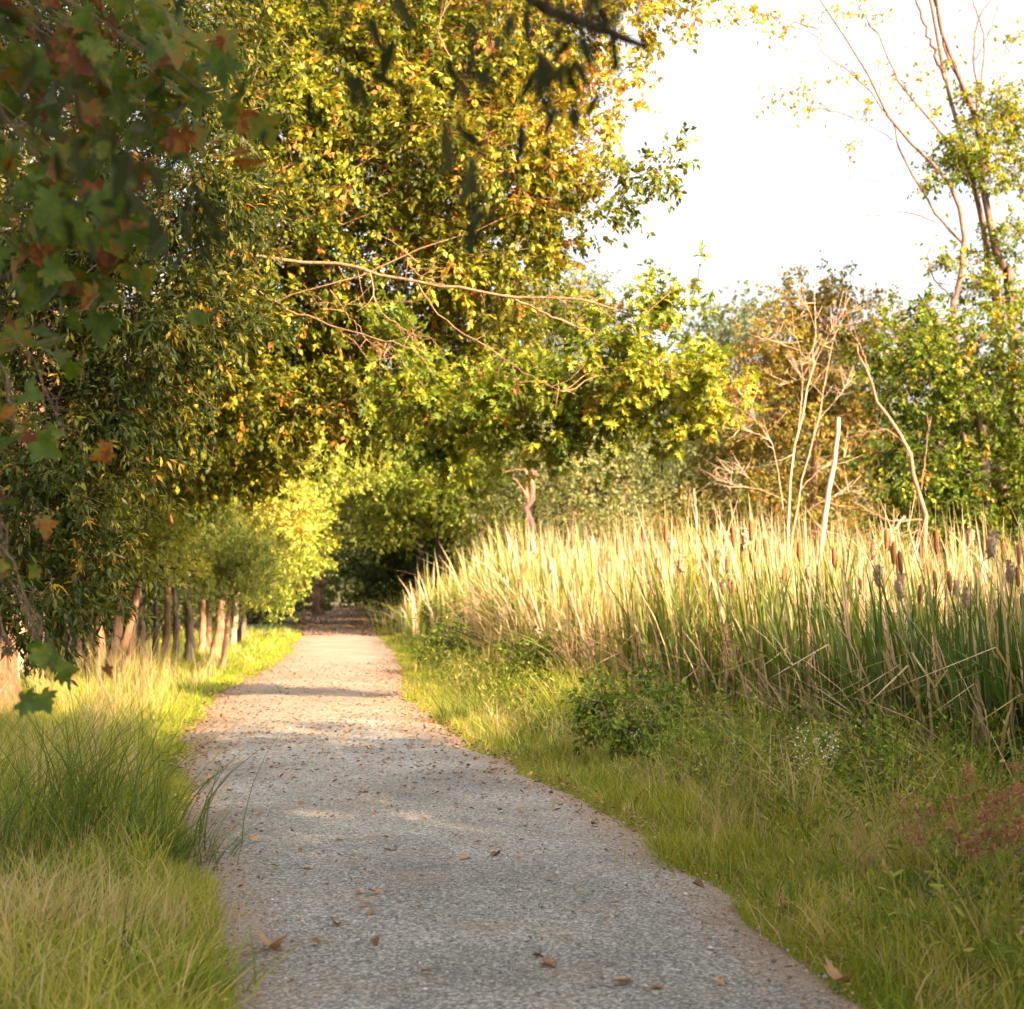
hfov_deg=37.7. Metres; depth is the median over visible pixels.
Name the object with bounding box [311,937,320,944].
fallen leaf
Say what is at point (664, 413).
distant tree
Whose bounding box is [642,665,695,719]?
weed mound
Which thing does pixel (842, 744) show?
weed mound
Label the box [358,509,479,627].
bush
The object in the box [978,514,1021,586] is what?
cattail
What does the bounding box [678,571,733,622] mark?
cattail
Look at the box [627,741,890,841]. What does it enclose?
grass tuft
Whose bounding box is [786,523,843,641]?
cattail
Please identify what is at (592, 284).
woodland tree
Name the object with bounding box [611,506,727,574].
scrub bush
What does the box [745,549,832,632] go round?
cattail
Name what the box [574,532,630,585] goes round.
cattail
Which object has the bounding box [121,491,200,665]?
young tree
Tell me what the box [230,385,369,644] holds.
young tree
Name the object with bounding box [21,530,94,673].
bush
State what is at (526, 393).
distant tree
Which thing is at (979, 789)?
rusty weed
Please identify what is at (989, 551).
cattail
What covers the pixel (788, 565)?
cattail
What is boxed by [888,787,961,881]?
rusty weed
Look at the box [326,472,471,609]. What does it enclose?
woodland tree
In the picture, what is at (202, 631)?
young tree
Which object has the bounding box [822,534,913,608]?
cattail
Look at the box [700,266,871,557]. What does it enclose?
dead sapling
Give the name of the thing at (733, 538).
cattail
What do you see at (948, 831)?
rusty weed
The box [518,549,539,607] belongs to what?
cattail
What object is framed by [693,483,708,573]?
bare stick
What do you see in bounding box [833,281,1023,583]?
maple tree
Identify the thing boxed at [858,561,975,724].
cattail
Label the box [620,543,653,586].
cattail
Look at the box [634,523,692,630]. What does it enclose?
cattail
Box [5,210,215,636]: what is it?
woodland tree
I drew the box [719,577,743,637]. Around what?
cattail
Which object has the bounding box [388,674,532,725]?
grass tuft
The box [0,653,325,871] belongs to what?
grass tuft
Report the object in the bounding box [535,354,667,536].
woodland tree
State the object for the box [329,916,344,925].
fallen leaf
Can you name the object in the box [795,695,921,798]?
weed mound
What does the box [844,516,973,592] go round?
scrub bush
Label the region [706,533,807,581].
cattail
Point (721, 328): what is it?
distant tree
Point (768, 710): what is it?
weed mound
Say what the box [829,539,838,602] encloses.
cattail
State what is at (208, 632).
young tree
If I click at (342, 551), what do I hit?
woodland tree
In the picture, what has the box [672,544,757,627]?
cattail
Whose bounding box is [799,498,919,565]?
splintered snag
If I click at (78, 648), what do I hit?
young tree
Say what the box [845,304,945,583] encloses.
twisted snag
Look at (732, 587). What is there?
cattail
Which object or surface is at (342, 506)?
woodland tree
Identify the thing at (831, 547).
cattail
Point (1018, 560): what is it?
cattail
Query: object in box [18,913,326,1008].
grass tuft
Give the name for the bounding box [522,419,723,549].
woodland tree
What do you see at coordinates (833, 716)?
weed mound
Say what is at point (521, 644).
shrub
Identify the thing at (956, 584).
cattail
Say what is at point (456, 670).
weed mound
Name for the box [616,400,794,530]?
woodland tree
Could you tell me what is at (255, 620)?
bush
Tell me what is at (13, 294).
woodland tree
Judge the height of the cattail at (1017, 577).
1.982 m
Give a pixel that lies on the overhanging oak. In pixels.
(543, 70)
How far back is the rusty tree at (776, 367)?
40.06 m
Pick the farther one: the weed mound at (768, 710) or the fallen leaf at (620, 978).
the weed mound at (768, 710)
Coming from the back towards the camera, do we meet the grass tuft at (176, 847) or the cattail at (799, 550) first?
the cattail at (799, 550)
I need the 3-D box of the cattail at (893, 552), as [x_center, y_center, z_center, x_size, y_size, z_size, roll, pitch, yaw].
[3.361,1.252,13.134,1.335,2.342,0.292,1,-4,-22]
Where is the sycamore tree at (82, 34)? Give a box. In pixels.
[0,0,282,718]
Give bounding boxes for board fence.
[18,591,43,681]
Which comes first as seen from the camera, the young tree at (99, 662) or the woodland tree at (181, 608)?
the young tree at (99, 662)
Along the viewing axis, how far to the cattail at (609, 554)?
24.68 m
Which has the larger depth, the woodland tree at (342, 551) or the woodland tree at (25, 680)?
the woodland tree at (342, 551)
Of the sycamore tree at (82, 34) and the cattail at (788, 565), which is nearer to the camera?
the sycamore tree at (82, 34)
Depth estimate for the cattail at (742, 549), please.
16.27 m
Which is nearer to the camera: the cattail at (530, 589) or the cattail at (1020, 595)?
the cattail at (1020, 595)
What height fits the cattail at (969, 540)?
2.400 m
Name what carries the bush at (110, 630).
on the ground at (286, 622)
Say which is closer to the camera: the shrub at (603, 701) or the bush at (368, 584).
the shrub at (603, 701)
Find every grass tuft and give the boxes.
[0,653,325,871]
[0,815,200,946]
[11,652,284,787]
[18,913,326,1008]
[44,842,283,947]
[70,783,277,875]
[112,882,150,974]
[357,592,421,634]
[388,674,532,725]
[485,650,675,736]
[587,814,808,883]
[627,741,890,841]
[762,809,981,884]
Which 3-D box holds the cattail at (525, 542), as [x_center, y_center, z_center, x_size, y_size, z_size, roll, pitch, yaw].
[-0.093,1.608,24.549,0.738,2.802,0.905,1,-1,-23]
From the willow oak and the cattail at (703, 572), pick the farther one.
the cattail at (703, 572)
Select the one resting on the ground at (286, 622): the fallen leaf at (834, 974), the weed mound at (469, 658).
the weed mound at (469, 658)
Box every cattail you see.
[470,537,537,650]
[481,535,573,634]
[492,547,539,630]
[496,517,535,638]
[511,570,545,663]
[514,558,566,667]
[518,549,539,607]
[522,543,554,667]
[530,564,544,606]
[531,514,573,612]
[559,544,611,621]
[560,546,639,575]
[566,560,640,605]
[572,518,665,652]
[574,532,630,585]
[583,543,628,620]
[585,545,605,591]
[600,532,627,588]
[609,533,653,620]
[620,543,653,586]
[622,502,674,608]
[622,552,724,695]
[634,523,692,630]
[639,545,681,611]
[640,533,685,614]
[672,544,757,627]
[678,545,706,630]
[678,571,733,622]
[685,522,809,649]
[689,501,815,701]
[689,534,737,698]
[694,542,712,578]
[705,529,751,668]
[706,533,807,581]
[710,515,796,650]
[712,528,730,584]
[712,562,776,644]
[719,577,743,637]
[730,501,784,672]
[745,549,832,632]
[751,542,796,593]
[756,517,817,679]
[760,551,823,591]
[775,536,856,591]
[785,564,868,628]
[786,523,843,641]
[802,562,943,693]
[804,586,886,692]
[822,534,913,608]
[828,571,973,737]
[829,527,832,560]
[829,527,932,676]
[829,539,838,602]
[831,510,960,629]
[846,506,923,611]
[858,561,895,619]
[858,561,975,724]
[861,528,940,607]
[871,575,946,689]
[889,546,984,716]
[891,581,1021,766]
[895,577,961,623]
[896,526,960,741]
[896,536,951,629]
[902,541,941,628]
[906,525,987,600]
[922,525,1019,652]
[930,517,1005,612]
[931,549,976,640]
[934,503,963,624]
[936,554,1015,657]
[966,518,1020,636]
[971,541,1021,620]
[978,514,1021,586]
[1019,573,1021,610]
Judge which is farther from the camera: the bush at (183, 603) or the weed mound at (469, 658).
the bush at (183, 603)
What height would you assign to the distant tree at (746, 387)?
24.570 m
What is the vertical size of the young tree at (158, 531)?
3.614 m
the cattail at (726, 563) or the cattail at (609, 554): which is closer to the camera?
the cattail at (726, 563)
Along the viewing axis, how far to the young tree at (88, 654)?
24.87 m
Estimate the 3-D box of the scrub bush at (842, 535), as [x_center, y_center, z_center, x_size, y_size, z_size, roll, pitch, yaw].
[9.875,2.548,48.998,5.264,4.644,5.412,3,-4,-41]
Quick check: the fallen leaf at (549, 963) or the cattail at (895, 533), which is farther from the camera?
the cattail at (895, 533)
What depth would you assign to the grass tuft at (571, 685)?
15.95 m
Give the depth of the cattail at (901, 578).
12.69 m
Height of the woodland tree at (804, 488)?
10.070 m
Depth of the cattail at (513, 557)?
27.33 m
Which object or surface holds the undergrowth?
on the ground at (286, 622)
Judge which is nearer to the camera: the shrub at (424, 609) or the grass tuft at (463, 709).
the grass tuft at (463, 709)
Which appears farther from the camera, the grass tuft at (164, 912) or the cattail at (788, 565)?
the cattail at (788, 565)
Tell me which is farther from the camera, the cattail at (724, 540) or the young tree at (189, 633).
the young tree at (189, 633)
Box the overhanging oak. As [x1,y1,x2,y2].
[0,0,647,316]
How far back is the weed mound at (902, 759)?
10.90 m
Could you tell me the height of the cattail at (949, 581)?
2.019 m
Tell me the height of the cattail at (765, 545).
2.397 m
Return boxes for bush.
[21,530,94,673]
[31,512,94,654]
[41,510,162,651]
[104,553,188,639]
[142,558,199,634]
[147,546,231,630]
[206,560,292,624]
[356,556,388,611]
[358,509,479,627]
[358,544,409,617]
[384,527,515,618]
[495,503,646,565]
[603,485,744,551]
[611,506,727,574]
[657,478,850,561]
[761,512,885,580]
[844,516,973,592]
[937,490,1011,585]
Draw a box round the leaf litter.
[130,606,948,1008]
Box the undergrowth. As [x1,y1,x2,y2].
[382,621,1023,1008]
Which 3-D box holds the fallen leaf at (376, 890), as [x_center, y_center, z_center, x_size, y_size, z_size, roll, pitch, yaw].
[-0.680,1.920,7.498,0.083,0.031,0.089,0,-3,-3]
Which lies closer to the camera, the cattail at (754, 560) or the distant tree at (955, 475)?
the cattail at (754, 560)
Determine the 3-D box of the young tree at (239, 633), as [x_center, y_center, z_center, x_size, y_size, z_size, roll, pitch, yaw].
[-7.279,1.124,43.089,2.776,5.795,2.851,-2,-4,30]
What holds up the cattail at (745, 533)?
on the ground at (286, 622)
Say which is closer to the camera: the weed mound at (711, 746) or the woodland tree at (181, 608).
the weed mound at (711, 746)
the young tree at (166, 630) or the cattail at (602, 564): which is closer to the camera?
the cattail at (602, 564)
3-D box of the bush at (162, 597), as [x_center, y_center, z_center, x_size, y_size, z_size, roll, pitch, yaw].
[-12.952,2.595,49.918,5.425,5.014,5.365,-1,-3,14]
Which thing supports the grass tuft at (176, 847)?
on the ground at (286, 622)
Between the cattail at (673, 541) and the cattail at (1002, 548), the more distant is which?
the cattail at (673, 541)
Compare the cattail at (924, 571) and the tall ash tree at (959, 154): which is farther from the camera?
the tall ash tree at (959, 154)
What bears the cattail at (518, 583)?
on the ground at (286, 622)
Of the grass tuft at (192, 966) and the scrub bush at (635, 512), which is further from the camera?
the scrub bush at (635, 512)
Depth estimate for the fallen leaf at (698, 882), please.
7.71 m
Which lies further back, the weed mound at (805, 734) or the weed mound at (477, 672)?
the weed mound at (477, 672)
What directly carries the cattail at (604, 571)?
on the ground at (286, 622)
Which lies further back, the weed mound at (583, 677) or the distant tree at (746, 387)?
the distant tree at (746, 387)
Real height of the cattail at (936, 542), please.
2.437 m
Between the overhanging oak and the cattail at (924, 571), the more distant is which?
the cattail at (924, 571)
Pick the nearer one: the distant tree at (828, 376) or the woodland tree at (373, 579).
the woodland tree at (373, 579)
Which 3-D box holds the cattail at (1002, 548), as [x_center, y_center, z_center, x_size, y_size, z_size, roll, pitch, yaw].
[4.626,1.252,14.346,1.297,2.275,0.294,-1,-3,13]
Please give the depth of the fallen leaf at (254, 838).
9.13 m
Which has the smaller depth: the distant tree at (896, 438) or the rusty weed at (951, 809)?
the rusty weed at (951, 809)
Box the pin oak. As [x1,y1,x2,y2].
[0,0,764,711]
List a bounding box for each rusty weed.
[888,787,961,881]
[890,809,1023,934]
[943,758,1023,867]
[957,783,1023,957]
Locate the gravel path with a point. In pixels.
(360, 976)
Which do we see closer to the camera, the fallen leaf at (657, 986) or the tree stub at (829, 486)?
the fallen leaf at (657, 986)
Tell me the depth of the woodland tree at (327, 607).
88.42 m
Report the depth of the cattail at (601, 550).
25.39 m
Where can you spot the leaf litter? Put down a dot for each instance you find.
(346, 632)
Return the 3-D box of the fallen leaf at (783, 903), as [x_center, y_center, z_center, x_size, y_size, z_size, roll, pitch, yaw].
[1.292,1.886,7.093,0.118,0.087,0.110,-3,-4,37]
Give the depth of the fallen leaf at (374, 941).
6.46 m
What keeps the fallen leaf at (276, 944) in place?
on the gravel path
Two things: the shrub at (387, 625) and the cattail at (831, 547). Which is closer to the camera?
the cattail at (831, 547)
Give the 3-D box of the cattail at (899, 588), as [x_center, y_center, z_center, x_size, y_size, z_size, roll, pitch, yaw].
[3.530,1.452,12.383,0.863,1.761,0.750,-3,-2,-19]
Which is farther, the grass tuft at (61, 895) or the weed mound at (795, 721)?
the weed mound at (795, 721)
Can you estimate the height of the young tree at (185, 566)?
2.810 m
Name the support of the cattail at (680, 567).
on the ground at (286, 622)
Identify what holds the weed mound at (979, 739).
on the ground at (286, 622)
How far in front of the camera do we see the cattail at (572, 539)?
24.15 m
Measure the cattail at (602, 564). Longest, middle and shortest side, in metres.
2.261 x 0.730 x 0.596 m
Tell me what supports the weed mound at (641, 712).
on the ground at (286, 622)
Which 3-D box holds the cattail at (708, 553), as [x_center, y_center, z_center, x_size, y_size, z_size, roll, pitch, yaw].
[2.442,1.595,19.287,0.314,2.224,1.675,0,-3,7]
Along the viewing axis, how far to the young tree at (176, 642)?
32.86 m
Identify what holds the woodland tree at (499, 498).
on the ground at (286, 622)
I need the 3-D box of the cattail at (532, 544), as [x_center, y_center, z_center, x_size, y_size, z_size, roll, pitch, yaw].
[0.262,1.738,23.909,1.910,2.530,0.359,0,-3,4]
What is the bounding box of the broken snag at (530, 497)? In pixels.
[501,462,542,562]
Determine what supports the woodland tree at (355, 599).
on the ground at (286, 622)
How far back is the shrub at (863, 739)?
11.02 m
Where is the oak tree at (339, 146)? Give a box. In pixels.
[1,0,759,529]
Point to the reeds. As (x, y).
(594, 632)
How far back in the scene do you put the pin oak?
18.29 m
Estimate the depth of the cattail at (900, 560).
12.18 m
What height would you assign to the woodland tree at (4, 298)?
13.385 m
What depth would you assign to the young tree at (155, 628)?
27.87 m
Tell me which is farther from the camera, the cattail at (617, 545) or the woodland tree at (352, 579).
the woodland tree at (352, 579)
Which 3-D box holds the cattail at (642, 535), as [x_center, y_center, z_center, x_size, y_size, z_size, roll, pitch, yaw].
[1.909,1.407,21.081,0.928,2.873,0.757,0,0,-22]
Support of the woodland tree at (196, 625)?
on the ground at (286, 622)
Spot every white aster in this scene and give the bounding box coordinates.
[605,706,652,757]
[782,722,842,810]
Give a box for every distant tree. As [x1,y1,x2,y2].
[290,324,368,603]
[349,343,391,591]
[469,334,628,479]
[520,337,697,523]
[607,369,736,502]
[628,277,804,517]
[644,359,755,502]
[690,338,882,507]
[741,320,894,564]
[828,378,923,567]
[906,395,1007,578]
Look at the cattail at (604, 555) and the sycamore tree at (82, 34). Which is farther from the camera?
the cattail at (604, 555)
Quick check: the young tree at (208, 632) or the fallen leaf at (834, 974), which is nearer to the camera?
the fallen leaf at (834, 974)
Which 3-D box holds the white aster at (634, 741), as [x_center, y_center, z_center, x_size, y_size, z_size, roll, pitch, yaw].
[1.060,2.051,13.229,0.354,0.530,0.388,-2,-4,36]
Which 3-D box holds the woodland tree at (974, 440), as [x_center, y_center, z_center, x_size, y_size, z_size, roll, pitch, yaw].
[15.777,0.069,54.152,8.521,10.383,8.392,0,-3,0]
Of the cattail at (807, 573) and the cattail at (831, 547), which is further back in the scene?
the cattail at (831, 547)
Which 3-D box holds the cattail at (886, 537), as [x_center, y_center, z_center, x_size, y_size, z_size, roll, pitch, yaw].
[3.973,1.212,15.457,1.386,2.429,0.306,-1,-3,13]
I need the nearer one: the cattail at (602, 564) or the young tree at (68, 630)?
the cattail at (602, 564)
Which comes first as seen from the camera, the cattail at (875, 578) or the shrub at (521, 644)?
the cattail at (875, 578)
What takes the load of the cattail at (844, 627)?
on the ground at (286, 622)
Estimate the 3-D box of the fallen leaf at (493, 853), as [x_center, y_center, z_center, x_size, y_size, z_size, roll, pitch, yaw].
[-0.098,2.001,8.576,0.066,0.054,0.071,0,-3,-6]
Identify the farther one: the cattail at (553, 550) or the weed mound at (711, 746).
the cattail at (553, 550)
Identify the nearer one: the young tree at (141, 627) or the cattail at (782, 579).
the cattail at (782, 579)
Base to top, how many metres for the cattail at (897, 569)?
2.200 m
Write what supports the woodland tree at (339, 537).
on the ground at (286, 622)
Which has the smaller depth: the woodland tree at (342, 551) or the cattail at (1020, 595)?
the cattail at (1020, 595)
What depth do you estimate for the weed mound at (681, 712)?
15.11 m
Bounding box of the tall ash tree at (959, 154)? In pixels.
[702,0,1023,597]
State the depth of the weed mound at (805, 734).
12.29 m
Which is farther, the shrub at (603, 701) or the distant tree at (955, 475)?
the distant tree at (955, 475)
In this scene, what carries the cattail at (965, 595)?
on the ground at (286, 622)
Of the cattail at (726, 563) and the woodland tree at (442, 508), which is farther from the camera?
the woodland tree at (442, 508)
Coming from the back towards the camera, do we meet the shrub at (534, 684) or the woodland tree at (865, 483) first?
the woodland tree at (865, 483)
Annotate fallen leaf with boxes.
[249,833,259,840]
[253,924,288,948]
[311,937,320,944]
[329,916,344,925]
[368,887,382,891]
[370,936,378,945]
[490,850,499,856]
[540,955,556,967]
[611,976,634,981]
[650,983,664,987]
[693,878,704,887]
[715,978,725,985]
[775,894,799,911]
[824,954,853,982]
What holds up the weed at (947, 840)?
on the ground at (286, 622)
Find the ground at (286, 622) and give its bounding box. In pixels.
[0,602,1023,1008]
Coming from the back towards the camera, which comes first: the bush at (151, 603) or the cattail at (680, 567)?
the bush at (151, 603)
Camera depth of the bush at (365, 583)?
89.51 m
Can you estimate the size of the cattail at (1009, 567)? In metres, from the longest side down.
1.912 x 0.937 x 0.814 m
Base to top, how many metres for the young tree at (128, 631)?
4.882 m
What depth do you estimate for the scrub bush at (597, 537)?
48.29 m
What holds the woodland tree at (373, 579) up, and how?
on the ground at (286, 622)
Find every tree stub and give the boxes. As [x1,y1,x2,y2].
[310,579,326,614]
[814,417,840,584]
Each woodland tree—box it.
[0,33,129,653]
[0,128,120,650]
[0,200,42,692]
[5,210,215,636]
[126,283,326,632]
[246,353,349,622]
[255,422,355,618]
[277,481,339,611]
[297,472,361,601]
[312,472,381,608]
[318,359,516,599]
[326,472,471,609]
[341,367,538,597]
[348,449,521,623]
[432,407,623,567]
[445,408,633,593]
[489,250,639,552]
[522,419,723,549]
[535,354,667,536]
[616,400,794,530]
[718,390,908,579]
[721,362,897,566]
[837,364,1023,592]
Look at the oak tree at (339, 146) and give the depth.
20.81 m
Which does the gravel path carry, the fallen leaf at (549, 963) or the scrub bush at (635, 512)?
the fallen leaf at (549, 963)
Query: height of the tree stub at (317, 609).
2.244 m
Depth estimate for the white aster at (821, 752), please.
10.21 m
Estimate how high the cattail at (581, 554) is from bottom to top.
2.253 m
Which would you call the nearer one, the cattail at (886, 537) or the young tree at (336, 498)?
the cattail at (886, 537)
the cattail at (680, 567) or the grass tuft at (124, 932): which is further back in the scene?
the cattail at (680, 567)
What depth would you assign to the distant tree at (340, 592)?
114.10 m
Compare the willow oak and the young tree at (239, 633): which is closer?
the willow oak
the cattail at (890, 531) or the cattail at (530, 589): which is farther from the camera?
the cattail at (530, 589)
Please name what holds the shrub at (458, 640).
on the ground at (286, 622)
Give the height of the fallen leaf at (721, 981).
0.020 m
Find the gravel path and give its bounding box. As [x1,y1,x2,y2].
[168,602,867,1008]
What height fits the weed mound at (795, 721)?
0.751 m
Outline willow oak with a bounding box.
[0,0,321,688]
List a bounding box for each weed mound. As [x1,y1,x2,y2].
[444,649,481,684]
[446,641,485,673]
[455,651,500,689]
[527,648,615,704]
[602,681,684,735]
[615,656,688,725]
[628,671,746,747]
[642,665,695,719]
[654,701,782,791]
[693,657,831,755]
[736,695,831,754]
[747,699,865,768]
[792,696,867,750]
[792,703,906,793]
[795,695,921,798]
[852,705,990,800]
[924,667,1021,781]
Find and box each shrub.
[412,613,481,671]
[415,584,459,633]
[481,618,575,688]
[499,663,571,718]
[558,643,702,766]
[745,701,925,802]
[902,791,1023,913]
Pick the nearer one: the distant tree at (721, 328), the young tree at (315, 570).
the young tree at (315, 570)
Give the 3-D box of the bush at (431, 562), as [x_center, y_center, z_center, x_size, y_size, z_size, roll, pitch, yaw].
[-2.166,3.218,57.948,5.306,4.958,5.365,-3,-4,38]
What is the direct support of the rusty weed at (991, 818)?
on the ground at (286, 622)
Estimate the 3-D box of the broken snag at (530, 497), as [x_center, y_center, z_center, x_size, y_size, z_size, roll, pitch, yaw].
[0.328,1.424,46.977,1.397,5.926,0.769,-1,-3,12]
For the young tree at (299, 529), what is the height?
5.517 m
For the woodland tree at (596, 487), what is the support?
on the ground at (286, 622)
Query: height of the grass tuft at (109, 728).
1.129 m
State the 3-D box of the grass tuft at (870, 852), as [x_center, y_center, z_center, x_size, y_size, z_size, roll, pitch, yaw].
[2.116,1.834,8.128,1.379,0.370,1.280,-2,-4,30]
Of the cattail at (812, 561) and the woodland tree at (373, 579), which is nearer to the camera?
the cattail at (812, 561)
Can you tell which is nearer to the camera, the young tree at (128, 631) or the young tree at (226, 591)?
the young tree at (128, 631)
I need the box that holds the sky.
[0,0,1023,575]
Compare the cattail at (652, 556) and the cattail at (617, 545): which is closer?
the cattail at (652, 556)
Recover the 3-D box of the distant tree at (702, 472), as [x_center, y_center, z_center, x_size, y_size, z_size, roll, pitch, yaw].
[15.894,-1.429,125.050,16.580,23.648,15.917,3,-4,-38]
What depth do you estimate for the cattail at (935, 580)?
13.04 m
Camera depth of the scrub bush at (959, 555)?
44.42 m
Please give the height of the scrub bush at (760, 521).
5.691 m
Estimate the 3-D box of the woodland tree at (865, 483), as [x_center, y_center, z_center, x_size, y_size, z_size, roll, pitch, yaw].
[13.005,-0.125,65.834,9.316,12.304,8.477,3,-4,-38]
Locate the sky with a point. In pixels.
(755, 197)
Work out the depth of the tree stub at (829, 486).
22.52 m
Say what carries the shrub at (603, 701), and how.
on the ground at (286, 622)
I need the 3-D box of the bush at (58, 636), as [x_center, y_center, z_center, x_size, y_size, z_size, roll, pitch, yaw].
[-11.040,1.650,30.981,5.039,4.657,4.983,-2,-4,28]
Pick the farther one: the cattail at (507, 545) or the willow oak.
the cattail at (507, 545)
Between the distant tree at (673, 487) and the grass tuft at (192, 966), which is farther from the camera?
the distant tree at (673, 487)
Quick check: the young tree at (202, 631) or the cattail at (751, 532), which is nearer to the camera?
the cattail at (751, 532)
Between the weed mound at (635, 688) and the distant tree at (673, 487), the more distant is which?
the distant tree at (673, 487)
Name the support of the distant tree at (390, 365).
on the ground at (286, 622)
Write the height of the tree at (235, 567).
4.096 m
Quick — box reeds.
[370,486,1023,792]
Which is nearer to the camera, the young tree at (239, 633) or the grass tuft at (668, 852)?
the grass tuft at (668, 852)
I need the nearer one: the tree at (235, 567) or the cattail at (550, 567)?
the cattail at (550, 567)
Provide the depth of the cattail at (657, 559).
19.10 m
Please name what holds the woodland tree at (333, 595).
on the ground at (286, 622)
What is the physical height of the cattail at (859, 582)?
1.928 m
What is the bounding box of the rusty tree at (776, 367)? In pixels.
[635,249,982,570]
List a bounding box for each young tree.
[22,514,135,676]
[30,510,120,658]
[38,449,153,677]
[39,483,220,687]
[48,348,264,669]
[60,504,134,666]
[86,418,214,678]
[117,522,218,673]
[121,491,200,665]
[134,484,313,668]
[139,513,202,659]
[159,505,224,662]
[163,415,273,661]
[172,504,234,655]
[196,459,290,654]
[205,495,249,652]
[209,429,330,662]
[221,501,340,645]
[222,471,288,650]
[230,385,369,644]
[237,470,301,643]
[242,414,405,636]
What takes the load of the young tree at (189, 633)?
on the ground at (286, 622)

